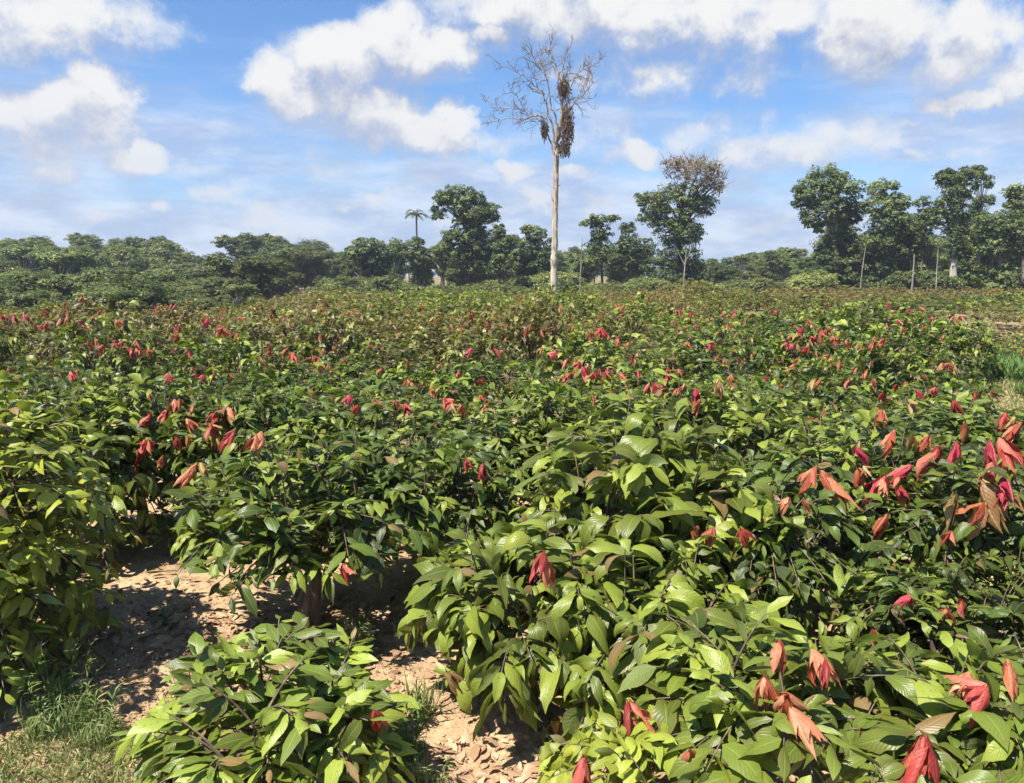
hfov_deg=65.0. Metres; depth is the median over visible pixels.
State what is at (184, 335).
cocoa bush
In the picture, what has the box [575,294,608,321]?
cocoa bush
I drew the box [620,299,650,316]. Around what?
cocoa bush
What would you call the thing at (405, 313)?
cocoa bush
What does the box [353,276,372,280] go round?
forest shrub
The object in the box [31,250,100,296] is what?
broadleaf tree
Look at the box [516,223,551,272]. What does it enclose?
broadleaf tree
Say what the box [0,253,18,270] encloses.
broadleaf tree
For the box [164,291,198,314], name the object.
broadleaf tree
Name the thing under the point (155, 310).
cocoa bush
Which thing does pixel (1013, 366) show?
grass tuft
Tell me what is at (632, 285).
forest shrub
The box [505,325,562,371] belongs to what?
cocoa bush
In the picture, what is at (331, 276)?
broadleaf tree
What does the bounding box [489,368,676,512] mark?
cocoa bush
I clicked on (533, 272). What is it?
broadleaf tree
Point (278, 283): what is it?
broadleaf tree
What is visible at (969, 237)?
broadleaf tree
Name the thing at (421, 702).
grass tuft
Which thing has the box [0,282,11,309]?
broadleaf tree
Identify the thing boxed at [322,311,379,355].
cocoa bush
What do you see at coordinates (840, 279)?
forest shrub
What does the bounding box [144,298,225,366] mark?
cocoa bush
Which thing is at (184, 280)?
broadleaf tree
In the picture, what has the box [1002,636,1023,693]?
cocoa bush
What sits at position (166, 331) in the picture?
cocoa bush
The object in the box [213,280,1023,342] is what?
cocoa field
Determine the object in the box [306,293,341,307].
cocoa bush
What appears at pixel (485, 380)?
cocoa bush
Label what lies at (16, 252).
broadleaf tree
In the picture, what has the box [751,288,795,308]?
cocoa bush
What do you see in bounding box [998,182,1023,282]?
broadleaf tree
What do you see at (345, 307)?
cocoa bush
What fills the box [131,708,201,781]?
grass tuft
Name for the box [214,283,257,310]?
broadleaf tree
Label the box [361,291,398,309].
cocoa bush
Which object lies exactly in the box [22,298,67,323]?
cocoa bush
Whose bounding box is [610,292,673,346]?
cocoa bush
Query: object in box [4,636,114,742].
grass tuft
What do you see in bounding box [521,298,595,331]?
cocoa bush
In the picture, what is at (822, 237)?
broadleaf tree
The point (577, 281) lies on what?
forest shrub
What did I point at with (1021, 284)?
forest shrub
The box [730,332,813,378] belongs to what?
cocoa bush
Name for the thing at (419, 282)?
broadleaf tree
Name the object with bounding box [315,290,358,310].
cocoa bush
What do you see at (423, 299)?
cocoa bush
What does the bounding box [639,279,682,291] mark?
forest shrub
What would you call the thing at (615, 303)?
cocoa bush
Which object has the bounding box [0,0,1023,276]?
sky
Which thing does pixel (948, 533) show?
cocoa bush
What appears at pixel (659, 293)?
cocoa bush
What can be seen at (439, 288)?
forest shrub
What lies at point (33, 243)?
broadleaf tree
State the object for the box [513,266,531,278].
broadleaf tree
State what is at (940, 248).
broadleaf tree
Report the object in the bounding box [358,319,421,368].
cocoa bush
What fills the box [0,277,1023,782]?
ground
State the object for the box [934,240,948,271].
broadleaf tree
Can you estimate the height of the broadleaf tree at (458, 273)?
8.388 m
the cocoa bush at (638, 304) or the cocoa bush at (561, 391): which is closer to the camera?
the cocoa bush at (561, 391)
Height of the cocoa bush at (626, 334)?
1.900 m
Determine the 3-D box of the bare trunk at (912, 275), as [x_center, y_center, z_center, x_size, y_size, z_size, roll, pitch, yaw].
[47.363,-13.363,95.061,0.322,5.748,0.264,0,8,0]
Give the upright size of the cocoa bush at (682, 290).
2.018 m
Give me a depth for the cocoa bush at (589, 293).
52.32 m
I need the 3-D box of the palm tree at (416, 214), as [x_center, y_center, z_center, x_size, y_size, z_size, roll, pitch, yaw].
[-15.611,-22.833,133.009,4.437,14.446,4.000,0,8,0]
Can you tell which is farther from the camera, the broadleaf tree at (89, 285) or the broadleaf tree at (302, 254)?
the broadleaf tree at (302, 254)
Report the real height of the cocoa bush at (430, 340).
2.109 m
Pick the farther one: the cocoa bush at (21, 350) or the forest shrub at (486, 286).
the forest shrub at (486, 286)
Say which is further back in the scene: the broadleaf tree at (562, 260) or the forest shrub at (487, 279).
the broadleaf tree at (562, 260)
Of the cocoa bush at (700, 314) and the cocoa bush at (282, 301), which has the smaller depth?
the cocoa bush at (700, 314)
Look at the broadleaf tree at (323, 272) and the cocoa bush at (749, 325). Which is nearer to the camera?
the cocoa bush at (749, 325)
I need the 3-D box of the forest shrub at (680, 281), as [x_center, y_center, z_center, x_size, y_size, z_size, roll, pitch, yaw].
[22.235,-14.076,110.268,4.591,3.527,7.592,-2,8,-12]
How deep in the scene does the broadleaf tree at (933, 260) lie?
150.23 m
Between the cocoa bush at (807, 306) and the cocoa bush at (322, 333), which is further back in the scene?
the cocoa bush at (807, 306)
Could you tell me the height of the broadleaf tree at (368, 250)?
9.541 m
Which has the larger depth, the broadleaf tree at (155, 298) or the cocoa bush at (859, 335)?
the broadleaf tree at (155, 298)
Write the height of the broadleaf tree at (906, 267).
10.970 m
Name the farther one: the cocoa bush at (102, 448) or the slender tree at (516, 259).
the slender tree at (516, 259)
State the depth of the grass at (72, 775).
5.02 m
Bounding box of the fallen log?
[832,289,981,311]
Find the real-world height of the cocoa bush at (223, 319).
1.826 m
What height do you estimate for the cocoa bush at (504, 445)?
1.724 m
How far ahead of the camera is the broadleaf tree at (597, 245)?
117.52 m
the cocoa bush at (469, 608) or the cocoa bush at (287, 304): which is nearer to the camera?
the cocoa bush at (469, 608)
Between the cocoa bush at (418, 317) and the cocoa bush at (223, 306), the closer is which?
the cocoa bush at (418, 317)
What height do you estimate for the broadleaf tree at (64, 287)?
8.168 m
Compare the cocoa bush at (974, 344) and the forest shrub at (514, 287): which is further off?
the forest shrub at (514, 287)
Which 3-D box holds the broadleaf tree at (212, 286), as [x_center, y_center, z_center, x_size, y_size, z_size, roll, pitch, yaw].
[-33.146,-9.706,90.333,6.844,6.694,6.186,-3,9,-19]
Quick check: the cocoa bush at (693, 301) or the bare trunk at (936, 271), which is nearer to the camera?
the cocoa bush at (693, 301)
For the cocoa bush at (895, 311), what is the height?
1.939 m
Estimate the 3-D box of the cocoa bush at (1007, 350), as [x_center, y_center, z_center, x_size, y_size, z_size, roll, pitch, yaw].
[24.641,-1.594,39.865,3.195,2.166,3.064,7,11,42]
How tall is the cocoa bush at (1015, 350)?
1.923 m
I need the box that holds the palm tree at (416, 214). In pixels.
[404,209,430,236]
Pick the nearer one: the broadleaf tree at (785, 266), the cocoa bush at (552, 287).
the cocoa bush at (552, 287)
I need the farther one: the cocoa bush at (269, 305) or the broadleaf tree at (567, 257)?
the broadleaf tree at (567, 257)
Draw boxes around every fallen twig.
[127,534,189,539]
[140,630,163,639]
[184,618,208,633]
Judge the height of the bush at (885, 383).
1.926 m
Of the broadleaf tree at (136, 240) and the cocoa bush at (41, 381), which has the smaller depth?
the cocoa bush at (41, 381)
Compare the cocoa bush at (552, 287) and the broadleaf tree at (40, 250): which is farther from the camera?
the broadleaf tree at (40, 250)
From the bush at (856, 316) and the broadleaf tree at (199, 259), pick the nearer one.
the bush at (856, 316)
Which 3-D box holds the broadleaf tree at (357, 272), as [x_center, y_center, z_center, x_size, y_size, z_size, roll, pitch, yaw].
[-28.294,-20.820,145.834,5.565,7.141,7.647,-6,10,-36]
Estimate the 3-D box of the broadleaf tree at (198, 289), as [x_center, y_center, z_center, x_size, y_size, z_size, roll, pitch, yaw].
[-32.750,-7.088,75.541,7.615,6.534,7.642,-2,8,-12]
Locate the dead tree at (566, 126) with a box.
[479,23,605,290]
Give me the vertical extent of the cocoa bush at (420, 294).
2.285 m
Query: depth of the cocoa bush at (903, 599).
5.45 m
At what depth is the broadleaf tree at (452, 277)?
125.48 m
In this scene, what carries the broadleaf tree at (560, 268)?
on the ground at (140, 561)
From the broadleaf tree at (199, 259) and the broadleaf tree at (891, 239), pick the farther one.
the broadleaf tree at (199, 259)
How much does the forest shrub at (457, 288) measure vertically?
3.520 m
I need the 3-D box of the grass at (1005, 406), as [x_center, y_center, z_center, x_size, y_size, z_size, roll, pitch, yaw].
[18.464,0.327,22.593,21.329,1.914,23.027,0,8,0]
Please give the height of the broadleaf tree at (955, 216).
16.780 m
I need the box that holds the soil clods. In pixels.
[0,539,561,782]
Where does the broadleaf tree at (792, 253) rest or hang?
on the ground at (140, 561)
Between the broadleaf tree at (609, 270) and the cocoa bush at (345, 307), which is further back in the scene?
the broadleaf tree at (609, 270)
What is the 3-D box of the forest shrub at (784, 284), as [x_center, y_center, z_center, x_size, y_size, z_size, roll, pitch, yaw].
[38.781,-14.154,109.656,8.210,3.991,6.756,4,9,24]
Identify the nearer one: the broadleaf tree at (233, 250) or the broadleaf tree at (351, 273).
the broadleaf tree at (351, 273)
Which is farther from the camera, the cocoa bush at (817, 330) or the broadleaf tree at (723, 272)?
the broadleaf tree at (723, 272)
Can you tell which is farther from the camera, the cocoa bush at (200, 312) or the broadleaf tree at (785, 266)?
the broadleaf tree at (785, 266)
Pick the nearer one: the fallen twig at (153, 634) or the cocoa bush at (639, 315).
the fallen twig at (153, 634)
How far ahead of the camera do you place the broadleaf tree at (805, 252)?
204.68 m
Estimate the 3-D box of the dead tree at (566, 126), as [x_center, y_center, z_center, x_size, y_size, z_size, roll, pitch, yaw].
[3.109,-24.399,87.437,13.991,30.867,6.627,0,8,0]
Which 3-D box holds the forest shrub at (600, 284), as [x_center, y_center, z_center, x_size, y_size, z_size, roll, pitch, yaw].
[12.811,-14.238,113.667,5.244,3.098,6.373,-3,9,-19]
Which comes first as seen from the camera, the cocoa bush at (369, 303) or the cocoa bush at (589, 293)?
the cocoa bush at (369, 303)
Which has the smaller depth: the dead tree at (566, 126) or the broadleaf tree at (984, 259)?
the dead tree at (566, 126)
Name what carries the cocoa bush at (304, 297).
on the ground at (140, 561)
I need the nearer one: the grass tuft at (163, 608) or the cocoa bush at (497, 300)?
the grass tuft at (163, 608)
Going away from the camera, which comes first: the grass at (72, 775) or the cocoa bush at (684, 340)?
the grass at (72, 775)
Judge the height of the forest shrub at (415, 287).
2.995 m
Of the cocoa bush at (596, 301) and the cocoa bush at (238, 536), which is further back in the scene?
the cocoa bush at (596, 301)
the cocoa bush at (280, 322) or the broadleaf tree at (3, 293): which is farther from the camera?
the broadleaf tree at (3, 293)
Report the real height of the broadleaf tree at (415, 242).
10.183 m
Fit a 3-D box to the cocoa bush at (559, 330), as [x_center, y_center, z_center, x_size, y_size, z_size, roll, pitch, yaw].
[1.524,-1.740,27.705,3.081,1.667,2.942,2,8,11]
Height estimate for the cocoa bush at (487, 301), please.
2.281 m
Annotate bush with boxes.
[0,301,24,314]
[0,305,16,314]
[0,308,28,337]
[0,321,57,371]
[0,332,37,383]
[0,334,36,372]
[0,357,119,408]
[0,366,107,446]
[0,370,127,717]
[0,374,174,582]
[2,306,38,318]
[14,297,72,326]
[15,318,103,385]
[19,302,81,344]
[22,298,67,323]
[28,367,241,548]
[38,294,167,403]
[40,294,114,351]
[53,313,173,410]
[75,304,158,357]
[107,611,420,782]
[123,303,194,348]
[141,324,201,384]
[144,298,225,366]
[147,415,447,628]
[148,326,276,427]
[156,381,346,516]
[166,316,252,386]
[188,305,216,320]
[189,307,241,331]
[197,352,356,457]
[204,303,237,314]
[204,316,266,366]
[209,305,248,324]
[222,304,264,324]
[222,306,315,376]
[224,346,314,393]
[235,296,281,324]
[236,304,290,336]
[242,293,277,307]
[242,300,286,314]
[262,296,305,308]
[262,311,339,341]
[271,296,304,311]
[278,297,365,367]
[278,307,378,385]
[289,292,326,307]
[289,302,315,310]
[290,380,457,537]
[293,289,355,319]
[299,351,390,418]
[303,421,532,585]
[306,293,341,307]
[307,298,368,335]
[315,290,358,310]
[318,337,390,372]
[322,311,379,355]
[334,295,360,304]
[335,357,484,445]
[340,336,442,397]
[348,295,425,336]
[348,296,401,320]
[349,293,373,306]
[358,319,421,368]
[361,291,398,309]
[374,294,432,316]
[381,307,426,339]
[381,315,472,386]
[383,301,429,330]
[386,286,421,300]
[392,306,448,335]
[394,513,648,740]
[404,287,442,302]
[406,395,575,521]
[408,298,448,322]
[409,316,486,364]
[414,287,457,306]
[414,312,466,334]
[417,293,447,310]
[417,348,550,425]
[421,293,498,326]
[431,326,524,402]
[434,294,488,326]
[449,289,500,326]
[452,286,494,309]
[455,303,523,335]
[463,305,521,327]
[475,291,512,315]
[483,287,580,380]
[488,296,553,325]
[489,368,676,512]
[499,292,524,303]
[500,389,803,665]
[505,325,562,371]
[505,525,780,745]
[510,346,666,448]
[515,322,663,407]
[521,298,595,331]
[523,320,588,348]
[527,283,571,302]
[536,706,753,782]
[548,285,606,313]
[552,294,600,325]
[557,294,604,324]
[562,327,667,389]
[566,315,594,329]
[571,293,606,304]
[573,304,651,346]
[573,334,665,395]
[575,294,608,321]
[576,288,610,310]
[581,311,668,366]
[588,299,656,321]
[597,369,825,503]
[605,297,642,312]
[609,296,655,313]
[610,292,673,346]
[615,287,655,304]
[617,596,993,782]
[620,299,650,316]
[635,449,914,652]
[638,307,716,342]
[639,311,707,329]
[644,288,681,299]
[644,332,763,403]
[645,289,688,304]
[645,315,707,343]
[649,291,697,316]
[650,318,729,363]
[653,321,748,370]
[655,292,701,309]
[655,293,697,311]
[665,371,780,401]
[671,317,756,383]
[677,280,715,305]
[680,288,728,315]
[683,280,726,310]
[686,298,724,323]
[696,313,735,325]
[703,310,773,341]
[704,375,838,449]
[705,302,745,321]
[709,309,757,330]
[720,286,755,309]
[722,292,762,312]
[724,317,764,337]
[727,378,906,547]
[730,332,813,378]
[734,309,809,374]
[750,312,876,418]
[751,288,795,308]
[757,402,1000,631]
[761,302,801,318]
[761,354,902,422]
[766,310,801,325]
[784,299,830,317]
[785,317,837,349]
[789,624,1023,782]
[794,300,857,349]
[817,298,913,360]
[817,547,1023,716]
[819,332,901,375]
[828,308,881,324]
[837,357,916,411]
[843,318,962,399]
[843,433,1023,645]
[853,379,1007,435]
[855,390,1023,499]
[867,307,953,348]
[886,307,960,361]
[887,355,1003,422]
[906,310,1003,376]
[951,365,995,379]
[981,403,1023,553]
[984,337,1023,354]
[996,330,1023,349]
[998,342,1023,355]
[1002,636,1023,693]
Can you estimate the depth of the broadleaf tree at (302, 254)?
134.47 m
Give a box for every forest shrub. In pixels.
[305,277,354,293]
[322,275,361,290]
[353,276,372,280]
[355,274,411,293]
[385,282,424,291]
[424,283,452,292]
[449,279,477,290]
[452,280,483,292]
[462,274,512,289]
[466,282,511,293]
[505,274,535,288]
[507,284,527,292]
[517,270,582,290]
[536,279,578,293]
[565,277,586,286]
[582,281,597,291]
[589,280,621,289]
[604,284,631,292]
[622,277,667,291]
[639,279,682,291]
[662,276,693,288]
[690,279,724,291]
[715,278,749,289]
[736,273,767,280]
[747,277,783,291]
[778,274,800,290]
[786,269,844,293]
[838,274,859,289]
[856,274,920,290]
[884,268,970,297]
[945,263,1022,292]
[1013,278,1023,287]
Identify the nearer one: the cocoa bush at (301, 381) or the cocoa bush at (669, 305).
the cocoa bush at (301, 381)
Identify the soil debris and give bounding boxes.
[0,552,562,782]
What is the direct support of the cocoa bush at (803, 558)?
on the ground at (140, 561)
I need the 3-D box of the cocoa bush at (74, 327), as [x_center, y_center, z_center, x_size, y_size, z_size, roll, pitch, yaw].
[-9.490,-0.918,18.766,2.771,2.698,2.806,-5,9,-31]
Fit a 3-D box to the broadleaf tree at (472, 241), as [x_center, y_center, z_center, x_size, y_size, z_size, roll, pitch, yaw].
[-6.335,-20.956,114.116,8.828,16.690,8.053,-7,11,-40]
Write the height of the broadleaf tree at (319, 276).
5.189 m
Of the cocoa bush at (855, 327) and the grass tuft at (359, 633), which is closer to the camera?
the grass tuft at (359, 633)
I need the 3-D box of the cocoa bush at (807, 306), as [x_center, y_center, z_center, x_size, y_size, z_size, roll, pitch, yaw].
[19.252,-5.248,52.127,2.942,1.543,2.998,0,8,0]
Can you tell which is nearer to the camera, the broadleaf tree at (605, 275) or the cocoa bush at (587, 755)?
the cocoa bush at (587, 755)
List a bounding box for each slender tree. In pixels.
[488,223,515,283]
[501,234,527,279]
[908,195,933,276]
[965,164,996,266]
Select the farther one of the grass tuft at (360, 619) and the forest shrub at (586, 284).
the forest shrub at (586, 284)
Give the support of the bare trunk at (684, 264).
on the ground at (140, 561)
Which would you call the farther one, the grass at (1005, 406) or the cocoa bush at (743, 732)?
the grass at (1005, 406)
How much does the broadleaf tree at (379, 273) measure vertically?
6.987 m
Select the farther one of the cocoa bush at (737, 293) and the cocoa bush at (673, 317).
the cocoa bush at (737, 293)
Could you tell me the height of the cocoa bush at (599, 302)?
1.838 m
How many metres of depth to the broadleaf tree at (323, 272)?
145.66 m
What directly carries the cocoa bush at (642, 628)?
on the ground at (140, 561)
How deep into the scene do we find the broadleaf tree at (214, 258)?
99.87 m
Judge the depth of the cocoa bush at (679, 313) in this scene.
28.59 m
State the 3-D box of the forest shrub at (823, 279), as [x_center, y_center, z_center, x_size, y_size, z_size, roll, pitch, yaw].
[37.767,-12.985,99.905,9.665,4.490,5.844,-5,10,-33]
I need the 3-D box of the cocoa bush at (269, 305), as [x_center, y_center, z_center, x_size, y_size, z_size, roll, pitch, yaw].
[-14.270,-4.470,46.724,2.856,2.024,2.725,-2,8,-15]
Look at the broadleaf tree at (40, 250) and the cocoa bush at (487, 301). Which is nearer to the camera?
the cocoa bush at (487, 301)
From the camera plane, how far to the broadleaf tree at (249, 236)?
173.38 m
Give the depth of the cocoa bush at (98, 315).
23.07 m
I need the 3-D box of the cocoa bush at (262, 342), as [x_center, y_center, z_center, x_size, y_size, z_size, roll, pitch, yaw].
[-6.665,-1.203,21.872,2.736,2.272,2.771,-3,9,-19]
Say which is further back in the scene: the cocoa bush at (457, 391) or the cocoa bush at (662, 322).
the cocoa bush at (662, 322)
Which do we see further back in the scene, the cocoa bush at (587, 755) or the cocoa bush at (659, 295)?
the cocoa bush at (659, 295)
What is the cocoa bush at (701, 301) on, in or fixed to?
on the ground at (140, 561)
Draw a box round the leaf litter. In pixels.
[0,510,1002,782]
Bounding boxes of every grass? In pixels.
[0,708,264,782]
[861,312,1008,343]
[926,357,1023,418]
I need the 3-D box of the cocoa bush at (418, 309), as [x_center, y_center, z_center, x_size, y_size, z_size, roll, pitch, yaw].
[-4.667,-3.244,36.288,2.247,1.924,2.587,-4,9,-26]
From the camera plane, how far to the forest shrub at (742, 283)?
108.05 m
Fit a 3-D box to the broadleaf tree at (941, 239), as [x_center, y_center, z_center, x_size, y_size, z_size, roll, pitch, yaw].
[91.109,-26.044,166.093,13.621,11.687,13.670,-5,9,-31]
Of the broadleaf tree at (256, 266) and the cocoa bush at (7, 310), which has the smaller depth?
the cocoa bush at (7, 310)
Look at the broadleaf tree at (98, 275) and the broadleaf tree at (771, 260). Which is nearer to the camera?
the broadleaf tree at (98, 275)
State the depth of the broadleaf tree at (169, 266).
131.93 m
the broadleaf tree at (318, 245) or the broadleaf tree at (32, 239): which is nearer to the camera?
the broadleaf tree at (32, 239)
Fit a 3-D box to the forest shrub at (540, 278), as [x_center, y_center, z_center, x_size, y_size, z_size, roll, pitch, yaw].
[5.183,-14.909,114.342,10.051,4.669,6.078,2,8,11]
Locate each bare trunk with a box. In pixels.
[579,246,581,291]
[674,245,692,285]
[860,247,865,290]
[910,254,914,292]
[935,249,938,290]
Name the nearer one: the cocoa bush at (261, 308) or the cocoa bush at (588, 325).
the cocoa bush at (588, 325)
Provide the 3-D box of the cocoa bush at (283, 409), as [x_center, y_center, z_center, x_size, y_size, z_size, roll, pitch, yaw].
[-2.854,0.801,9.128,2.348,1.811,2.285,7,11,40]
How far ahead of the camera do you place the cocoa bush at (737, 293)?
53.18 m
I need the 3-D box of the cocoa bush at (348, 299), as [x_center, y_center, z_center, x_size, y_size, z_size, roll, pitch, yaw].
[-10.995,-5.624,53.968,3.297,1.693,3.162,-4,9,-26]
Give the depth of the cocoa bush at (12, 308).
45.27 m
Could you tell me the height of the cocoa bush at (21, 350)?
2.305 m
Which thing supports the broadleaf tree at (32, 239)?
on the ground at (140, 561)
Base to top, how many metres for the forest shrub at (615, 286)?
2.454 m
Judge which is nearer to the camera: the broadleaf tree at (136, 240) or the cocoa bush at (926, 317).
the cocoa bush at (926, 317)
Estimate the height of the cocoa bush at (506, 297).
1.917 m
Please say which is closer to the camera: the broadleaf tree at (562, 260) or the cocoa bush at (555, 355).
the cocoa bush at (555, 355)
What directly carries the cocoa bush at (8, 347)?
on the ground at (140, 561)
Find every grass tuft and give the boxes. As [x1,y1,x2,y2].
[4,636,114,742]
[70,682,130,752]
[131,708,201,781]
[153,649,204,711]
[156,602,175,625]
[336,616,377,657]
[341,599,376,632]
[389,703,429,781]
[392,670,445,722]
[404,747,455,782]
[974,349,1023,381]
[1010,375,1023,395]
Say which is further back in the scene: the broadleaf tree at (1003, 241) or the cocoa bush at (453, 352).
the broadleaf tree at (1003, 241)
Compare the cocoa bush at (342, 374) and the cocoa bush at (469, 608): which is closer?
the cocoa bush at (469, 608)
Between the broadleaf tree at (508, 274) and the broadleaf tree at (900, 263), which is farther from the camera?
the broadleaf tree at (508, 274)
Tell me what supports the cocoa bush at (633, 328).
on the ground at (140, 561)
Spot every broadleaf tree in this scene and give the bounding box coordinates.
[0,235,54,259]
[0,241,32,268]
[0,243,58,273]
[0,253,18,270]
[0,260,18,272]
[0,266,60,295]
[0,277,27,310]
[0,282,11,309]
[0,288,70,314]
[22,240,59,273]
[22,245,117,271]
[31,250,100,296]
[43,273,81,301]
[56,285,152,315]
[64,232,104,255]
[67,266,182,285]
[68,238,102,268]
[72,281,104,292]
[84,243,158,271]
[89,273,182,314]
[99,237,141,253]
[108,259,144,272]
[121,235,172,259]
[137,239,196,267]
[139,268,186,285]
[149,261,200,278]
[151,281,206,318]
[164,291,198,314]
[169,262,222,278]
[169,294,223,317]
[175,272,192,280]
[181,254,218,265]
[181,279,199,286]
[186,276,246,309]
[200,251,254,297]
[208,234,256,270]
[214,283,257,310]
[231,255,295,299]
[235,294,261,304]
[237,232,268,251]
[239,235,289,256]
[245,267,288,299]
[247,241,315,299]
[256,233,280,240]
[265,269,305,295]
[267,246,337,290]
[275,258,296,277]
[291,238,333,253]
[292,258,334,295]
[295,269,332,293]
[308,275,329,287]
[322,256,344,277]
[329,264,339,278]
[334,252,352,278]
[341,258,361,277]
[342,237,399,279]
[342,258,370,277]
[353,248,377,277]
[371,257,395,278]
[381,250,412,279]
[384,236,432,283]
[392,259,413,281]
[408,245,428,285]
[418,244,451,285]
[422,261,434,286]
[428,246,450,285]
[429,182,501,285]
[432,248,467,280]
[434,258,480,281]
[444,262,457,287]
[489,259,514,280]
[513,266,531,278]
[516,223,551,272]
[516,252,550,276]
[549,259,567,275]
[557,252,567,273]
[559,253,591,275]
[566,246,586,282]
[566,259,593,285]
[572,213,621,282]
[587,246,618,276]
[587,257,599,283]
[592,247,623,283]
[603,260,633,284]
[607,221,659,281]
[609,249,635,281]
[633,147,731,281]
[640,256,668,278]
[662,257,698,281]
[683,263,711,280]
[705,256,734,264]
[706,262,741,283]
[729,254,760,274]
[736,252,755,270]
[743,251,765,274]
[753,253,794,281]
[756,250,783,279]
[776,247,802,277]
[776,247,808,256]
[789,162,870,276]
[789,256,818,276]
[808,225,864,277]
[813,244,851,275]
[842,247,877,287]
[858,177,932,285]
[875,211,934,272]
[888,229,910,274]
[894,230,938,273]
[909,252,941,270]
[910,244,946,275]
[915,165,983,276]
[925,233,945,239]
[932,237,949,271]
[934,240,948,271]
[936,234,987,270]
[944,216,975,273]
[948,222,996,271]
[971,208,1023,287]
[971,215,1021,272]
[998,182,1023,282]
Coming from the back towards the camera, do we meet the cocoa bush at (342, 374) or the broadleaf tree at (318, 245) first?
the broadleaf tree at (318, 245)
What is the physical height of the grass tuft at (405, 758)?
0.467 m
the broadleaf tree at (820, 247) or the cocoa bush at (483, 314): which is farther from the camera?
the broadleaf tree at (820, 247)
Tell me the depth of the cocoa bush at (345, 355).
22.62 m
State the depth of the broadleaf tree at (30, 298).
64.05 m
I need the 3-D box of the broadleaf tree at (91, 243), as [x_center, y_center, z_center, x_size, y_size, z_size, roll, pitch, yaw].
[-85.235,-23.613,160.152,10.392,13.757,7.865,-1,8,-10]
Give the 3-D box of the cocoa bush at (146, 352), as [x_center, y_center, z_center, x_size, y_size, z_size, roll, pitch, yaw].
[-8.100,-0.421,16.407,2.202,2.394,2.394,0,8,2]
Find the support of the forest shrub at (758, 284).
on the ground at (140, 561)
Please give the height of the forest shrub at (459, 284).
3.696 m
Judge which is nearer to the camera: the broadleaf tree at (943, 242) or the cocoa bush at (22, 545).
the cocoa bush at (22, 545)
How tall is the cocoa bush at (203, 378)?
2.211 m
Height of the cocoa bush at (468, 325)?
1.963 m
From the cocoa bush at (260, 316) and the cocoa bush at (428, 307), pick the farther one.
the cocoa bush at (428, 307)
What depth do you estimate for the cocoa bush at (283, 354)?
17.56 m
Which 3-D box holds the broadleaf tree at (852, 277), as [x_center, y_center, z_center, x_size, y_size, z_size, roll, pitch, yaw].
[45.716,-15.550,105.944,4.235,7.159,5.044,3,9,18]
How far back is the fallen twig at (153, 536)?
9.04 m
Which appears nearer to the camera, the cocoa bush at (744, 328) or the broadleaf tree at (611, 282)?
the cocoa bush at (744, 328)
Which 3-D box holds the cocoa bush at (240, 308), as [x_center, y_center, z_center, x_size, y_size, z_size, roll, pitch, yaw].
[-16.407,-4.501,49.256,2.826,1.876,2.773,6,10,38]
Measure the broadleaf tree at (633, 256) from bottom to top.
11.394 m
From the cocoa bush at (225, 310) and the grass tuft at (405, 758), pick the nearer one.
the grass tuft at (405, 758)
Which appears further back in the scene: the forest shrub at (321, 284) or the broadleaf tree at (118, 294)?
the forest shrub at (321, 284)
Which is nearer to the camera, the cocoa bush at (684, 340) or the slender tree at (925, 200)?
the cocoa bush at (684, 340)
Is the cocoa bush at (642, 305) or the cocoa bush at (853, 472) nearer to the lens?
the cocoa bush at (853, 472)
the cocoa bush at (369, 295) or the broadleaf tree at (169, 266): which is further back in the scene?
the broadleaf tree at (169, 266)
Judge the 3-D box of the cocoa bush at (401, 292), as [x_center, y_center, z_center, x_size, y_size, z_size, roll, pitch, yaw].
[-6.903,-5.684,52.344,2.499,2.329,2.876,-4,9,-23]
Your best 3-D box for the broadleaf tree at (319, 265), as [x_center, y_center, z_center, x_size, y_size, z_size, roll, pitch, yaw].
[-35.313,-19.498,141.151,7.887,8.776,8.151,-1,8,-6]
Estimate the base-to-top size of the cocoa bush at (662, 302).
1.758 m
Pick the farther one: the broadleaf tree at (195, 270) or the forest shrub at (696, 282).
the broadleaf tree at (195, 270)
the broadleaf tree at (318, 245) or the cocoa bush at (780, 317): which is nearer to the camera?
the cocoa bush at (780, 317)
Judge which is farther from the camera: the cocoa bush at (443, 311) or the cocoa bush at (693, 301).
the cocoa bush at (693, 301)
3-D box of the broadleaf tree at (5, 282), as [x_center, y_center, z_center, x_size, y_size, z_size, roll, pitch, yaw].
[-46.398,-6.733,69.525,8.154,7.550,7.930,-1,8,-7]
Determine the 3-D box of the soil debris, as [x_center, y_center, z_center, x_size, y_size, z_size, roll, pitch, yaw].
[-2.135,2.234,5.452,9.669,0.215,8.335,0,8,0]
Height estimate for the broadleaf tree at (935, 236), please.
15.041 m
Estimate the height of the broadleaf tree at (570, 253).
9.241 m
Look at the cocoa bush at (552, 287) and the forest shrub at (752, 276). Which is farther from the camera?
the forest shrub at (752, 276)
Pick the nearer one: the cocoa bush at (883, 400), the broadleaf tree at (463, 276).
the cocoa bush at (883, 400)
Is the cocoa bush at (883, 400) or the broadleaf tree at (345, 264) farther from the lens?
the broadleaf tree at (345, 264)
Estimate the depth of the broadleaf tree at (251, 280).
113.93 m
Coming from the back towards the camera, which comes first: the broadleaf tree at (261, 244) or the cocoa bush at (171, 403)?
the broadleaf tree at (261, 244)
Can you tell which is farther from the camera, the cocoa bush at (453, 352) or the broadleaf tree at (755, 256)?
the broadleaf tree at (755, 256)
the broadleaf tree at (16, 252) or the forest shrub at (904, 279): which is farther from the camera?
the broadleaf tree at (16, 252)
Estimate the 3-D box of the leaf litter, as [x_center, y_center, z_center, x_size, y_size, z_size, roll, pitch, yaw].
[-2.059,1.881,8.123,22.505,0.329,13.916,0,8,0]

